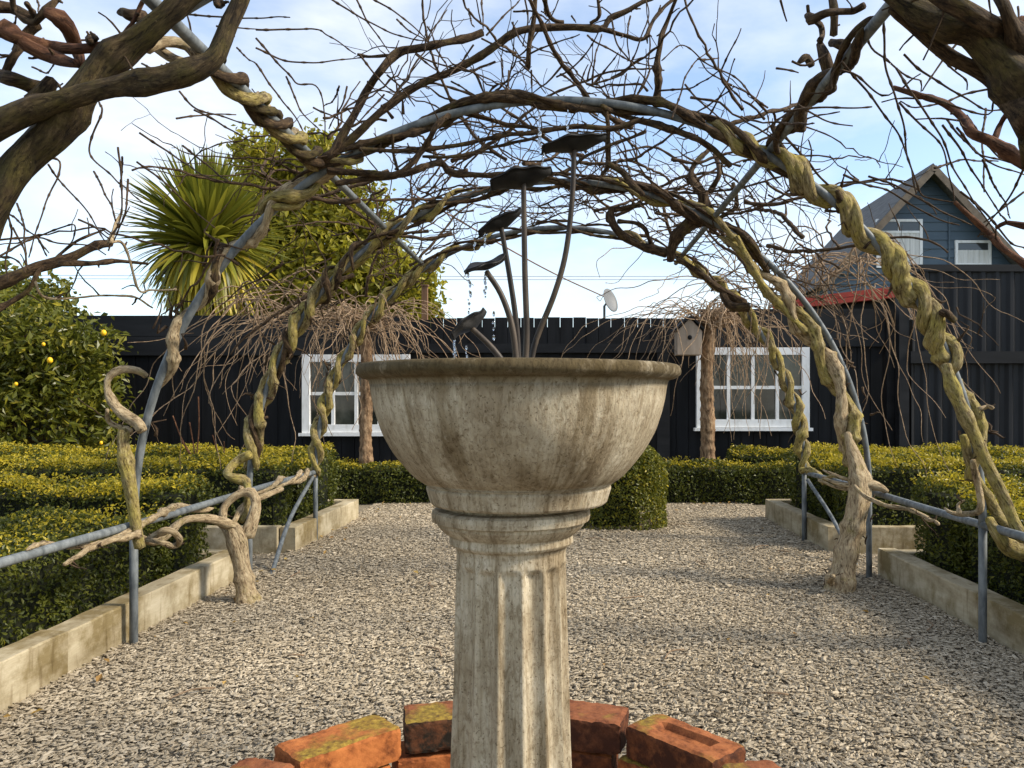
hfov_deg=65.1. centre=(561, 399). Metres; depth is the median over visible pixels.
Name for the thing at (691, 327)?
birdhouse
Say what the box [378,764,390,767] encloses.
brick
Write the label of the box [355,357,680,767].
fountain
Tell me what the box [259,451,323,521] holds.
hedge
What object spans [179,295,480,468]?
weeping wisteria
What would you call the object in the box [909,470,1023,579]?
hedge
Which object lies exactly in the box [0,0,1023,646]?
pergola frame
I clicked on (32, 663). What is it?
timber edging
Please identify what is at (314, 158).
wisteria vine
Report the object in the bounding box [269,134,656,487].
wisteria vine
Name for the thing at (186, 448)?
bare shoot
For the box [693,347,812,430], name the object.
window
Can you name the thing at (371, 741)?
brick
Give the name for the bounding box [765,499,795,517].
timber edging
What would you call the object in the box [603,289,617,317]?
satellite dish
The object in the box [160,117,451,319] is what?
tree
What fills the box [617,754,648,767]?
brick
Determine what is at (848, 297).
roof
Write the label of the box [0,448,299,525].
hedge
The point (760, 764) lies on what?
brick
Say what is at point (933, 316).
wisteria vine
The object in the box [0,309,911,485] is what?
black wall
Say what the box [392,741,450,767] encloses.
brick
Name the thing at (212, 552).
timber edging
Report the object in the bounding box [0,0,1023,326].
sky
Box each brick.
[230,757,293,767]
[274,715,400,767]
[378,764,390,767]
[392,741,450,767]
[403,701,452,753]
[570,699,628,754]
[571,750,617,767]
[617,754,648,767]
[626,714,745,767]
[720,760,780,767]
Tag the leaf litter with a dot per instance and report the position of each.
(99, 677)
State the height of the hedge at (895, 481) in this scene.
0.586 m
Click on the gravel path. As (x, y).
(598, 697)
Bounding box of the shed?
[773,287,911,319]
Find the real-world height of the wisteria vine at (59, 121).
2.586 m
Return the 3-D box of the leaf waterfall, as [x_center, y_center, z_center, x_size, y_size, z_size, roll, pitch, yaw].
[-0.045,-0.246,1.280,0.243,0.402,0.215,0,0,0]
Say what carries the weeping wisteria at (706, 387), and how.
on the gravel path
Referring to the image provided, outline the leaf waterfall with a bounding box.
[450,132,607,357]
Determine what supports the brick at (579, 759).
on the brick
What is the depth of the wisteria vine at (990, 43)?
1.94 m
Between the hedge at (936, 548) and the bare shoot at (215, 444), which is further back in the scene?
the bare shoot at (215, 444)
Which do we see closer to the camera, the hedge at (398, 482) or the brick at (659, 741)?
the brick at (659, 741)
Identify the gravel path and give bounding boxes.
[0,503,1023,767]
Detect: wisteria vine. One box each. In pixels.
[0,0,255,239]
[0,0,732,549]
[25,0,664,607]
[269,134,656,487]
[291,0,1023,561]
[396,16,1023,595]
[474,126,836,484]
[775,0,1023,268]
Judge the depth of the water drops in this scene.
1.30 m
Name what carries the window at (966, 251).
in the house
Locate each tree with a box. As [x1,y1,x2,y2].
[0,258,107,315]
[0,280,153,456]
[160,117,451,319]
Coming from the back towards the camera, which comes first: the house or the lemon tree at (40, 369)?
the house
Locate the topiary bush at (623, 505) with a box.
[582,445,668,531]
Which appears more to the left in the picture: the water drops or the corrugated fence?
the water drops
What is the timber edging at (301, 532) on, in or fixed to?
on the gravel path
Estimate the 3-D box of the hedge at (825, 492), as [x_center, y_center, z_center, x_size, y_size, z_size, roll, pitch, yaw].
[2.082,0.653,5.995,0.543,0.560,0.501,0,0,0]
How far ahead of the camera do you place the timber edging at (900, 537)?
5.22 m
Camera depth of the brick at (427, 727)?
1.74 m
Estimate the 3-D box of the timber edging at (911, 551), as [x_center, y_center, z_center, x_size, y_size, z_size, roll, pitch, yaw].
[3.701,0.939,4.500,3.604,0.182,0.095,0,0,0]
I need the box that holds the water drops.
[453,110,568,357]
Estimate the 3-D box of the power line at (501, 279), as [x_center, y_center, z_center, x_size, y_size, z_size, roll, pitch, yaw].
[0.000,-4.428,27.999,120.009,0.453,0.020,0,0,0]
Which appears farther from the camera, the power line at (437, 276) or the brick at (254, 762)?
the power line at (437, 276)
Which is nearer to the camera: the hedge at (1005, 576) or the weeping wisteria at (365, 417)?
the hedge at (1005, 576)
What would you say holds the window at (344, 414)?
in the black wall
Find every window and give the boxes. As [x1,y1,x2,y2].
[298,354,410,435]
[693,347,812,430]
[876,219,922,267]
[954,240,991,263]
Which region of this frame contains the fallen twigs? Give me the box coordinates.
[168,521,933,699]
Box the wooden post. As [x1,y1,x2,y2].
[420,284,428,319]
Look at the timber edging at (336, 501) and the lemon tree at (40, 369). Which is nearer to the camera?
the timber edging at (336, 501)
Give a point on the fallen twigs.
(438, 649)
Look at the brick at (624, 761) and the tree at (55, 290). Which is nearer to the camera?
the brick at (624, 761)
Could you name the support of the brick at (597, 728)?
on the brick at (579, 759)
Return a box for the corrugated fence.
[895,264,1023,455]
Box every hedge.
[0,441,340,514]
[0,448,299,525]
[0,471,213,580]
[0,501,173,647]
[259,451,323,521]
[328,455,795,504]
[726,443,1008,479]
[782,441,1023,514]
[801,450,875,521]
[824,450,1023,524]
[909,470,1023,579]
[946,484,1023,604]
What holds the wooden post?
on the ground
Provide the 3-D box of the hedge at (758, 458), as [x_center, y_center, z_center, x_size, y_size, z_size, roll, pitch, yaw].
[3.173,0.737,8.334,2.968,0.577,0.513,0,0,0]
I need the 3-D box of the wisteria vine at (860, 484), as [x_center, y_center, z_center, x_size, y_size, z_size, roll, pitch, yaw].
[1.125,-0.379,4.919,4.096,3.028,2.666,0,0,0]
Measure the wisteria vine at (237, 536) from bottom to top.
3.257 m
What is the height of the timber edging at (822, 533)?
0.198 m
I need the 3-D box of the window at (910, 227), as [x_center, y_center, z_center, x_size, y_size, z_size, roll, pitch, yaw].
[7.574,-3.514,17.968,1.037,1.094,0.055,0,0,0]
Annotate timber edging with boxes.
[0,629,67,714]
[47,549,233,674]
[198,525,281,553]
[198,550,221,561]
[280,500,355,552]
[328,499,358,517]
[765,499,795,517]
[768,500,838,550]
[859,525,924,553]
[878,548,1023,655]
[901,549,925,559]
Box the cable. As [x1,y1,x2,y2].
[413,193,603,296]
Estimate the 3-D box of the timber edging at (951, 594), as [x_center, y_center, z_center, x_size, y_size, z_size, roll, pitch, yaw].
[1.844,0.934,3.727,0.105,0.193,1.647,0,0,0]
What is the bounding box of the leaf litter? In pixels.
[3,501,966,767]
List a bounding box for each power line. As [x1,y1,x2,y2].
[28,278,793,279]
[41,275,796,276]
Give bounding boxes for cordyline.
[115,144,294,315]
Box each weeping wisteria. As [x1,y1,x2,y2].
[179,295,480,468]
[561,290,867,469]
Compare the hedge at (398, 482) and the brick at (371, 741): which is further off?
the hedge at (398, 482)
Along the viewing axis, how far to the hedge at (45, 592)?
3.32 m
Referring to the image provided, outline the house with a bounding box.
[769,163,1017,308]
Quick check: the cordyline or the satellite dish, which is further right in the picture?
the satellite dish
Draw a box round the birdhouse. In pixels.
[671,316,705,355]
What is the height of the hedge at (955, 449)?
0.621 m
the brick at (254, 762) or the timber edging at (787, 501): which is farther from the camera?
the timber edging at (787, 501)
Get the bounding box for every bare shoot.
[172,397,199,458]
[212,435,224,455]
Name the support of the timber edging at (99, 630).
on the gravel path
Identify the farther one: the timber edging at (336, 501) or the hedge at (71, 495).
the timber edging at (336, 501)
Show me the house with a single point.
(962, 243)
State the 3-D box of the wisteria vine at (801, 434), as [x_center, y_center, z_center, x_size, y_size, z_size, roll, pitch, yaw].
[0.684,-0.610,5.387,2.241,2.334,1.741,0,0,-25]
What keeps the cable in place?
attached to the satellite dish

